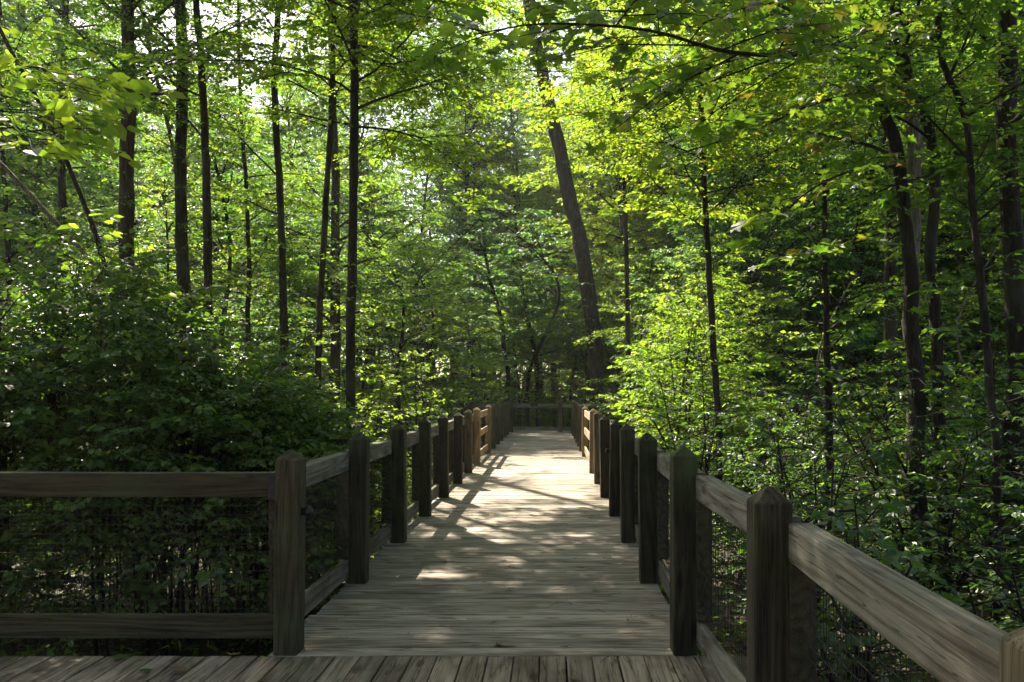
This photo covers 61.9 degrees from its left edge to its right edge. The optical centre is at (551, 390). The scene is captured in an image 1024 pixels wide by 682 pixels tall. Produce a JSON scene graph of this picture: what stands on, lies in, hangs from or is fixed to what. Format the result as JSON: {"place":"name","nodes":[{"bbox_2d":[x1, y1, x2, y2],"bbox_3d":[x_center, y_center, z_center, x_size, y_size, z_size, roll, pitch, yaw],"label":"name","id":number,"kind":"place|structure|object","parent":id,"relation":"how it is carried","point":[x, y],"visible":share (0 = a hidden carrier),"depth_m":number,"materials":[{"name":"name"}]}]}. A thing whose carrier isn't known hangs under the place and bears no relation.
{"place":"outdoors","nodes":[
{"label":"outdoors","id":0,"kind":"place"},
{"bbox_2d":[5,0,924,388],"label":"sky","id":1,"kind":"structure","parent":0,"point":[206,6],"materials":[{"name":"white"}]},
{"bbox_2d":[0,398,1023,681],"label":"forest floor","id":2,"kind":"structure","parent":0,"point":[8,648],"depth_m":8.21,"materials":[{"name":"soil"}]},
{"bbox_2d":[0,0,89,320],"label":"young tree","id":3,"kind":"object","parent":2,"relation":"on","point":[4,206],"visible":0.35,"depth_m":19.96,"materials":[{"name":"green plant"}]},
{"bbox_2d":[0,281,96,579],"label":"shrub","id":4,"kind":"object","parent":2,"relation":"on","point":[14,317],"visible":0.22,"depth_m":7.10,"materials":[{"name":"green plant"}]},
{"bbox_2d":[0,0,170,318],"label":"forest tree","id":5,"kind":"object","parent":2,"relation":"on","point":[10,138],"visible":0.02,"depth_m":34.41,"materials":[{"name":"green plant"}]},
{"bbox_2d":[0,0,174,467],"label":"forest tree","id":6,"kind":"object","parent":2,"relation":"on","point":[60,194],"visible":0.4,"depth_m":19.94,"materials":[{"name":"green plant"}]},
{"bbox_2d":[0,0,174,342],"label":"forest tree","id":7,"kind":"object","parent":2,"relation":"on","point":[70,187],"visible":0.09,"depth_m":28.13,"materials":[{"name":"green plant"}]},
{"bbox_2d":[0,3,194,612],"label":"tree","id":8,"kind":"object","parent":2,"relation":"on","point":[107,101],"visible":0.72,"depth_m":7.77,"materials":[{"name":"green plant"}]},
{"bbox_2d":[0,146,240,381],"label":"forest tree","id":9,"kind":"object","parent":2,"relation":"on","point":[139,221],"visible":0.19,"depth_m":23.20,"materials":[{"name":"green plant"}]},
{"bbox_2d":[69,100,196,338],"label":"forest tree","id":10,"kind":"object","parent":2,"relation":"on","point":[138,145],"visible":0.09,"depth_m":41.90,"materials":[{"name":"green plant"}]},
{"bbox_2d":[0,0,276,409],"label":"forest tree","id":11,"kind":"object","parent":2,"relation":"on","point":[126,204],"visible":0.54,"depth_m":15.88,"materials":[{"name":"green plant"}]},
{"bbox_2d":[82,3,227,321],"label":"young tree","id":12,"kind":"object","parent":2,"relation":"on","point":[172,145],"visible":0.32,"depth_m":17.47,"materials":[{"name":"green plant"}]},
{"bbox_2d":[20,0,297,498],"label":"forest tree","id":13,"kind":"object","parent":2,"relation":"on","point":[204,126],"visible":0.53,"depth_m":15.93,"materials":[{"name":"green plant"}]},
{"bbox_2d":[70,0,255,504],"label":"forest tree","id":14,"kind":"object","parent":2,"relation":"on","point":[181,235],"visible":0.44,"depth_m":16.90,"materials":[{"name":"green plant"}]},
{"bbox_2d":[46,176,288,436],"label":"forest tree","id":15,"kind":"object","parent":2,"relation":"on","point":[236,279],"visible":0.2,"depth_m":19.24,"materials":[{"name":"green plant"}]},
{"bbox_2d":[0,214,376,655],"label":"bush","id":16,"kind":"object","parent":2,"relation":"on","point":[88,337],"visible":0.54,"depth_m":6.96,"materials":[{"name":"green plant"}]},
{"bbox_2d":[106,1,289,365],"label":"forest tree","id":17,"kind":"object","parent":2,"relation":"on","point":[166,141],"visible":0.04,"depth_m":46.01,"materials":[{"name":"green plant"}]},
{"bbox_2d":[0,312,406,656],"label":"bush","id":18,"kind":"object","parent":2,"relation":"on","point":[337,440],"visible":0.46,"depth_m":6.78,"materials":[{"name":"green plant"}]},
{"bbox_2d":[95,50,329,382],"bbox_3d":[-8.997,-2.777,22.874,6.357,11.121,6.854,0,0,-23],"label":"forest tree","id":19,"kind":"object","parent":2,"relation":"on","point":[225,301],"visible":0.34,"depth_m":23.00,"materials":[{"name":"green plant"}]},
{"bbox_2d":[135,21,323,372],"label":"forest tree","id":20,"kind":"object","parent":2,"relation":"on","point":[149,173],"visible":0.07,"depth_m":43.76,"materials":[{"name":"green plant"}]},
{"bbox_2d":[172,1,323,371],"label":"young tree","id":21,"kind":"object","parent":2,"relation":"on","point":[247,237],"visible":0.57,"depth_m":19.97,"materials":[{"name":"green plant"}]},
{"bbox_2d":[181,455,339,646],"bbox_3d":[-2.648,1.575,8.001,1.650,1.909,1.749,0,0,-42],"label":"shrub","id":22,"kind":"object","parent":2,"relation":"on","point":[262,571],"visible":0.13,"depth_m":7.75,"materials":[{"name":"green plant"}]},
{"bbox_2d":[139,0,416,393],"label":"forest tree","id":23,"kind":"object","parent":2,"relation":"on","point":[280,199],"visible":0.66,"depth_m":17.93,"materials":[{"name":"green plant"}]},
{"bbox_2d":[190,52,368,341],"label":"forest tree","id":24,"kind":"object","parent":2,"relation":"on","point":[287,126],"visible":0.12,"depth_m":47.54,"materials":[{"name":"green plant"}]},
{"bbox_2d":[126,0,475,431],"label":"young tree","id":25,"kind":"object","parent":2,"relation":"on","point":[332,90],"visible":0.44,"depth_m":15.93,"materials":[{"name":"green plant"}]},
{"bbox_2d":[229,167,398,389],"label":"forest tree","id":26,"kind":"object","parent":2,"relation":"on","point":[299,336],"visible":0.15,"depth_m":33.04,"materials":[{"name":"green plant"}]},
{"bbox_2d":[174,1,464,449],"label":"forest tree","id":27,"kind":"object","parent":2,"relation":"on","point":[336,274],"visible":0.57,"depth_m":23.88,"materials":[{"name":"green plant"}]},
{"bbox_2d":[115,0,542,434],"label":"forest tree","id":28,"kind":"object","parent":2,"relation":"on","point":[355,24],"visible":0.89,"depth_m":12.96,"materials":[{"name":"green plant"}]},
{"bbox_2d":[303,364,425,536],"bbox_3d":[-2.849,1.095,13.586,2.240,2.998,2.396,0,0,0],"label":"shrub","id":29,"kind":"object","parent":2,"relation":"on","point":[368,425],"visible":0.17,"depth_m":13.40,"materials":[{"name":"green plant"}]},
{"bbox_2d":[298,246,446,432],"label":"forest tree","id":30,"kind":"object","parent":2,"relation":"on","point":[367,347],"visible":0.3,"depth_m":29.12,"materials":[{"name":"green plant"}]},
{"bbox_2d":[307,263,452,438],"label":"forest tree","id":31,"kind":"object","parent":2,"relation":"on","point":[379,351],"visible":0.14,"depth_m":33.99,"materials":[{"name":"green plant"}]},
{"bbox_2d":[230,0,541,424],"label":"forest tree","id":32,"kind":"object","parent":2,"relation":"on","point":[373,109],"visible":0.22,"depth_m":41.00,"materials":[{"name":"green plant"}]},
{"bbox_2d":[274,131,521,465],"bbox_3d":[-4.765,-2.241,26.749,7.375,10.447,6.602,0,0,3],"label":"forest tree","id":33,"kind":"object","parent":2,"relation":"on","point":[468,359],"visible":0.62,"depth_m":26.37,"materials":[{"name":"green plant"}]},
{"bbox_2d":[356,338,447,478],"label":"shrub","id":34,"kind":"object","parent":2,"relation":"on","point":[422,394],"visible":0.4,"depth_m":18.63,"materials":[{"name":"green plant"}]},
{"bbox_2d":[309,107,507,402],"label":"forest tree","id":35,"kind":"object","parent":2,"relation":"on","point":[427,190],"visible":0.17,"depth_m":52.12,"materials":[{"name":"green plant"}]},
{"bbox_2d":[341,212,496,423],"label":"forest tree","id":36,"kind":"object","parent":2,"relation":"on","point":[455,345],"visible":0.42,"depth_m":32.85,"materials":[{"name":"green plant"}]},
{"bbox_2d":[356,232,513,426],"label":"forest tree","id":37,"kind":"object","parent":2,"relation":"on","point":[460,312],"visible":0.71,"depth_m":29.59,"materials":[{"name":"green plant"}]},
{"bbox_2d":[375,5,561,387],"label":"forest tree","id":38,"kind":"object","parent":2,"relation":"on","point":[498,156],"visible":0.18,"depth_m":53.80,"materials":[{"name":"green plant"}]},
{"bbox_2d":[427,291,527,419],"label":"forest tree","id":39,"kind":"object","parent":2,"relation":"on","point":[492,331],"visible":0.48,"depth_m":34.59,"materials":[{"name":"green plant"}]},
{"bbox_2d":[414,81,556,395],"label":"forest tree","id":40,"kind":"object","parent":2,"relation":"on","point":[477,127],"visible":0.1,"depth_m":58.33,"materials":[{"name":"green plant"}]},
{"bbox_2d":[449,211,548,423],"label":"young tree","id":41,"kind":"object","parent":2,"relation":"on","point":[471,291],"visible":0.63,"depth_m":35.76,"materials":[{"name":"green plant"}]},
{"bbox_2d":[1,0,1017,396],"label":"woodland","id":42,"kind":"object","parent":2,"relation":"on","point":[339,126],"visible":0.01,"depth_m":89.13,"materials":[{"name":"green plant"}]},
{"bbox_2d":[1,436,1023,681],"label":"undergrowth","id":43,"kind":"object","parent":2,"relation":"on","point":[265,652],"depth_m":8.33,"materials":[{"name":"green plant"}]},
{"bbox_2d":[444,54,581,403],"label":"forest tree","id":44,"kind":"object","parent":2,"relation":"on","point":[526,166],"visible":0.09,"depth_m":56.60,"materials":[{"name":"green plant"}]},
{"bbox_2d":[411,0,616,413],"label":"great tree","id":45,"kind":"object","parent":2,"relation":"on","point":[563,163],"visible":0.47,"depth_m":32.77,"materials":[{"name":"brown plant"}]},
{"bbox_2d":[454,265,581,426],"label":"forest tree","id":46,"kind":"object","parent":2,"relation":"on","point":[518,384],"visible":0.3,"depth_m":38.49,"materials":[{"name":"green plant"}]},
{"bbox_2d":[480,203,586,426],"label":"young tree","id":47,"kind":"object","parent":2,"relation":"on","point":[521,288],"visible":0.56,"depth_m":36.67,"materials":[{"name":"green plant"}]},
{"bbox_2d":[487,81,589,389],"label":"forest tree","id":48,"kind":"object","parent":2,"relation":"on","point":[536,135],"visible":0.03,"depth_m":61.17,"materials":[{"name":"green plant"}]},
{"bbox_2d":[458,196,620,426],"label":"forest tree","id":49,"kind":"object","parent":2,"relation":"on","point":[553,282],"visible":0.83,"depth_m":34.70,"materials":[{"name":"green plant"}]},
{"bbox_2d":[485,36,614,398],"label":"forest tree","id":50,"kind":"object","parent":2,"relation":"on","point":[552,190],"visible":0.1,"depth_m":52.88,"materials":[{"name":"green plant"}]},
{"bbox_2d":[483,661,623,681],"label":"boardwalk frame","id":51,"kind":"object","parent":2,"relation":"on","point":[566,673],"depth_m":4.74,"materials":[{"name":"brown wood"}]},
{"bbox_2d":[0,656,746,681],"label":"boardwalk landing","id":52,"kind":"object","parent":51,"relation":"on","point":[358,669],"visible":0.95,"depth_m":4.60,"materials":[{"name":"wood"}]},
{"bbox_2d":[268,430,698,660],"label":"boardwalk","id":53,"kind":"structure","parent":51,"relation":"on","point":[524,617],"depth_m":6.69,"materials":[{"name":"wood"}]},
{"bbox_2d":[269,401,508,655],"bbox_3d":[-1.515,0.946,16.980,0.287,1.246,24.284,0,0,0],"label":"wooden railing","id":54,"kind":"object","parent":53,"relation":"on","point":[458,450],"visible":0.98,"depth_m":6.61,"materials":[{"name":"wood"}]},
{"bbox_2d":[0,471,274,638],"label":"wooden railing","id":55,"kind":"object","parent":54,"relation":"attached to","point":[186,625],"visible":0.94,"depth_m":4.97,"materials":[{"name":"wood"}]},
{"bbox_2d":[460,399,611,431],"bbox_3d":[-0.551,0.946,30.832,5.466,1.249,0.234,0,0,0],"label":"wooden railing","id":56,"kind":"object","parent":53,"relation":"on","point":[559,406],"visible":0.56,"depth_m":30.86,"materials":[{"name":"wood"}]},
{"bbox_2d":[571,400,1023,681],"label":"wooden railing","id":57,"kind":"object","parent":53,"relation":"on","point":[793,561],"visible":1,"depth_m":3.10,"materials":[{"name":"wood"}]},
{"bbox_2d":[516,269,620,426],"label":"forest tree","id":58,"kind":"object","parent":2,"relation":"on","point":[554,401],"visible":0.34,"depth_m":36.03,"materials":[{"name":"green plant"}]},
{"bbox_2d":[523,299,620,426],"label":"forest tree","id":59,"kind":"object","parent":2,"relation":"on","point":[570,373],"visible":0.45,"depth_m":34.02,"materials":[{"name":"green plant"}]},
{"bbox_2d":[517,250,646,400],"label":"forest tree","id":60,"kind":"object","parent":2,"relation":"on","point":[616,385],"visible":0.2,"depth_m":39.98,"materials":[{"name":"green plant"}]},
{"bbox_2d":[549,119,671,398],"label":"forest tree","id":61,"kind":"object","parent":2,"relation":"on","point":[592,211],"visible":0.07,"depth_m":47.25,"materials":[{"name":"green plant"}]},
{"bbox_2d":[545,0,681,424],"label":"forest tree","id":62,"kind":"object","parent":2,"relation":"on","point":[590,4],"visible":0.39,"depth_m":23.95,"materials":[{"name":"green plant"}]},
{"bbox_2d":[535,62,704,316],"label":"forest tree","id":63,"kind":"object","parent":2,"relation":"on","point":[594,231],"visible":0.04,"depth_m":45.93,"materials":[{"name":"green plant"}]},
{"bbox_2d":[500,2,757,423],"bbox_3d":[3.639,-8.835,38.867,11.211,23.426,9.613,0,0,-21],"label":"forest tree","id":64,"kind":"object","parent":2,"relation":"on","point":[659,234],"visible":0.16,"depth_m":38.41,"materials":[{"name":"green plant"}]},
{"bbox_2d":[573,251,705,428],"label":"forest tree","id":65,"kind":"object","parent":2,"relation":"on","point":[611,330],"visible":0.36,"depth_m":28.30,"materials":[{"name":"green plant"}]},
{"bbox_2d":[571,66,718,383],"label":"forest tree","id":66,"kind":"object","parent":2,"relation":"on","point":[629,240],"visible":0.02,"depth_m":43.05,"materials":[{"name":"green plant"}]},
{"bbox_2d":[391,0,991,587],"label":"forked tree","id":67,"kind":"object","parent":2,"relation":"on","point":[803,16],"visible":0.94,"depth_m":7.52,"materials":[{"name":"green plant"}]},
{"bbox_2d":[458,0,924,534],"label":"young tree","id":68,"kind":"object","parent":2,"relation":"on","point":[707,212],"visible":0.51,"depth_m":13.64,"materials":[{"name":"green plant"}]},
{"bbox_2d":[608,258,775,494],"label":"sapling","id":69,"kind":"object","parent":2,"relation":"on","point":[648,396],"visible":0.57,"depth_m":15.29,"materials":[{"name":"green plant"}]},
{"bbox_2d":[630,353,775,565],"bbox_3d":[1.901,1.001,11.134,1.812,3.009,2.220,0,0,-23],"label":"shrub","id":70,"kind":"object","parent":2,"relation":"on","point":[709,452],"visible":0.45,"depth_m":11.02,"materials":[{"name":"green plant"}]},
{"bbox_2d":[612,244,794,476],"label":"sapling","id":71,"kind":"object","parent":2,"relation":"on","point":[745,370],"visible":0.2,"depth_m":18.32,"materials":[{"name":"green plant"}]},
{"bbox_2d":[565,2,849,363],"bbox_3d":[9.039,-10.345,39.691,13.526,26.445,15.360,0,0,27],"label":"forest tree","id":72,"kind":"object","parent":2,"relation":"on","point":[601,298],"visible":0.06,"depth_m":38.50,"materials":[{"name":"green plant"}]},
{"bbox_2d":[599,41,819,390],"bbox_3d":[6.379,-6.316,34.773,8.610,17.993,7.384,0,0,-29],"label":"forest tree","id":73,"kind":"object","parent":2,"relation":"on","point":[643,260],"visible":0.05,"depth_m":34.40,"materials":[{"name":"green plant"}]},
{"bbox_2d":[584,271,852,492],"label":"forest tree","id":74,"kind":"object","parent":2,"relation":"on","point":[606,396],"visible":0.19,"depth_m":17.61,"materials":[{"name":"green plant"}]},
{"bbox_2d":[604,7,837,414],"bbox_3d":[6.398,-5.579,29.585,8.257,16.522,7.646,0,0,43],"label":"forest tree","id":75,"kind":"object","parent":2,"relation":"on","point":[690,269],"visible":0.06,"depth_m":29.08,"materials":[{"name":"green plant"}]},
{"bbox_2d":[631,162,843,401],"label":"forest tree","id":76,"kind":"object","parent":2,"relation":"on","point":[805,304],"visible":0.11,"depth_m":27.10,"materials":[{"name":"green plant"}]},
{"bbox_2d":[669,355,833,492],"bbox_3d":[3.732,0.936,16.819,2.689,3.292,2.921,0,0,-31],"label":"shrub","id":77,"kind":"object","parent":2,"relation":"on","point":[775,424],"visible":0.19,"depth_m":16.60,"materials":[{"name":"green plant"}]},
{"bbox_2d":[644,200,861,474],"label":"forest tree","id":78,"kind":"object","parent":2,"relation":"on","point":[781,301],"visible":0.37,"depth_m":19.93,"materials":[{"name":"green plant"}]},
{"bbox_2d":[611,0,902,451],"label":"forest tree","id":79,"kind":"object","parent":2,"relation":"on","point":[714,178],"visible":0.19,"depth_m":24.86,"materials":[{"name":"green plant"}]},
{"bbox_2d":[689,172,874,467],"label":"forest tree","id":80,"kind":"object","parent":2,"relation":"on","point":[770,267],"visible":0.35,"depth_m":23.60,"materials":[{"name":"green plant"}]},
{"bbox_2d":[681,375,905,553],"bbox_3d":[3.684,1.207,12.162,2.880,2.824,2.924,0,0,-36],"label":"shrub","id":81,"kind":"object","parent":2,"relation":"on","point":[838,439],"visible":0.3,"depth_m":12.13,"materials":[{"name":"green plant"}]},
{"bbox_2d":[712,434,874,572],"bbox_3d":[2.899,1.518,10.550,1.827,1.971,1.977,0,0,-14],"label":"shrub","id":82,"kind":"object","parent":2,"relation":"on","point":[768,477],"visible":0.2,"depth_m":10.57,"materials":[{"name":"green plant"}]},
{"bbox_2d":[712,528,912,681],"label":"shrub","id":83,"kind":"object","parent":2,"relation":"on","point":[831,656],"visible":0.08,"depth_m":6.02,"materials":[{"name":"green plant"}]},
{"bbox_2d":[712,417,932,653],"bbox_3d":[2.379,1.367,7.809,2.003,2.175,2.552,0,0,0],"label":"shrub","id":84,"kind":"object","parent":2,"relation":"on","point":[804,474],"visible":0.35,"depth_m":7.45,"materials":[{"name":"green plant"}]},
{"bbox_2d":[705,157,993,545],"bbox_3d":[3.679,-0.193,10.861,3.192,5.571,2.960,0,0,0],"label":"young tree","id":85,"kind":"object","parent":2,"relation":"on","point":[845,334],"visible":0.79,"depth_m":10.94,"materials":[{"name":"green plant"}]},
{"bbox_2d":[733,500,966,681],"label":"shrub","id":86,"kind":"object","parent":2,"relation":"on","point":[891,555],"visible":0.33,"depth_m":4.83,"materials":[{"name":"green plant"}]},
{"bbox_2d":[727,270,987,504],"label":"forest tree","id":87,"kind":"object","parent":2,"relation":"on","point":[852,415],"visible":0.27,"depth_m":15.62,"materials":[{"name":"green plant"}]},
{"bbox_2d":[724,0,998,440],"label":"forest tree","id":88,"kind":"object","parent":2,"relation":"on","point":[863,357],"visible":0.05,"depth_m":33.66,"materials":[{"name":"green plant"}]},
{"bbox_2d":[732,2,1005,455],"bbox_3d":[9.678,-5.409,27.822,8.170,16.348,7.566,0,0,-32],"label":"forest tree","id":89,"kind":"object","parent":2,"relation":"on","point":[862,252],"visible":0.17,"depth_m":26.93,"materials":[{"name":"green plant"}]},
{"bbox_2d":[723,0,1023,526],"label":"forest tree","id":90,"kind":"object","parent":2,"relation":"on","point":[914,166],"visible":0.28,"depth_m":13.90,"materials":[{"name":"green plant"}]},
{"bbox_2d":[751,368,1023,618],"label":"shrub","id":91,"kind":"object","parent":2,"relation":"on","point":[914,534],"visible":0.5,"depth_m":8.38,"materials":[{"name":"green plant"}]},
{"bbox_2d":[761,0,1022,498],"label":"forest tree","id":92,"kind":"object","parent":2,"relation":"on","point":[890,270],"visible":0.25,"depth_m":17.87,"materials":[{"name":"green plant"}]},
{"bbox_2d":[787,0,1023,627],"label":"young tree","id":93,"kind":"object","parent":2,"relation":"on","point":[953,169],"visible":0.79,"depth_m":7.98,"materials":[{"name":"green plant"}]},
{"bbox_2d":[792,0,1023,426],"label":"forest tree","id":94,"kind":"object","parent":2,"relation":"on","point":[955,217],"visible":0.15,"depth_m":26.87,"materials":[{"name":"green plant"}]},
{"bbox_2d":[810,221,1006,441],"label":"forest tree","id":95,"kind":"object","parent":2,"relation":"on","point":[970,304],"visible":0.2,"depth_m":22.51,"materials":[{"name":"green plant"}]},
{"bbox_2d":[814,0,1023,593],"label":"young tree","id":96,"kind":"object","parent":2,"relation":"on","point":[934,311],"visible":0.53,"depth_m":9.46,"materials":[{"name":"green plant"}]},
{"bbox_2d":[818,478,1023,681],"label":"shrub","id":97,"kind":"object","parent":2,"relation":"on","point":[1016,595],"visible":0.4,"depth_m":5.50,"materials":[{"name":"green plant"}]},
{"bbox_2d":[840,0,1023,596],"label":"forest tree","id":98,"kind":"object","parent":2,"relation":"on","point":[1011,219],"visible":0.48,"depth_m":9.92,"materials":[{"name":"green plant"}]},
{"bbox_2d":[840,324,1023,596],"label":"shrub","id":99,"kind":"object","parent":2,"relation":"on","point":[929,421],"visible":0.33,"depth_m":9.77,"materials":[{"name":"green plant"}]},
{"bbox_2d":[874,236,1006,471],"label":"forest tree","id":100,"kind":"object","parent":2,"relation":"on","point":[960,312],"visible":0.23,"depth_m":20.38,"materials":[{"name":"green plant"}]},
{"bbox_2d":[895,350,1006,513],"bbox_3d":[7.702,0.838,14.971,2.785,3.409,3.025,0,0,13],"label":"shrub","id":101,"kind":"object","parent":2,"relation":"on","point":[967,432],"visible":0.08,"depth_m":15.02,"materials":[{"name":"green plant"}]},
{"bbox_2d":[883,203,1023,448],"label":"forest tree","id":102,"kind":"object","parent":2,"relation":"on","point":[977,342],"visible":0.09,"depth_m":26.86,"materials":[{"name":"green plant"}]},
{"bbox_2d":[900,0,1023,362],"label":"forest tree","id":103,"kind":"object","parent":2,"relation":"on","point":[987,119],"visible":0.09,"depth_m":25.71,"materials":[{"name":"green plant"}]},
{"bbox_2d":[950,390,1023,626],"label":"shrub","id":104,"kind":"object","parent":2,"relation":"on","point":[1015,511],"visible":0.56,"depth_m":6.81,"materials":[{"name":"green plant"}]},
{"bbox_2d":[955,368,1023,582],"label":"shrub","id":105,"kind":"object","parent":2,"relation":"on","point":[1016,571],"visible":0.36,"depth_m":8.93,"materials":[{"name":"green plant"}]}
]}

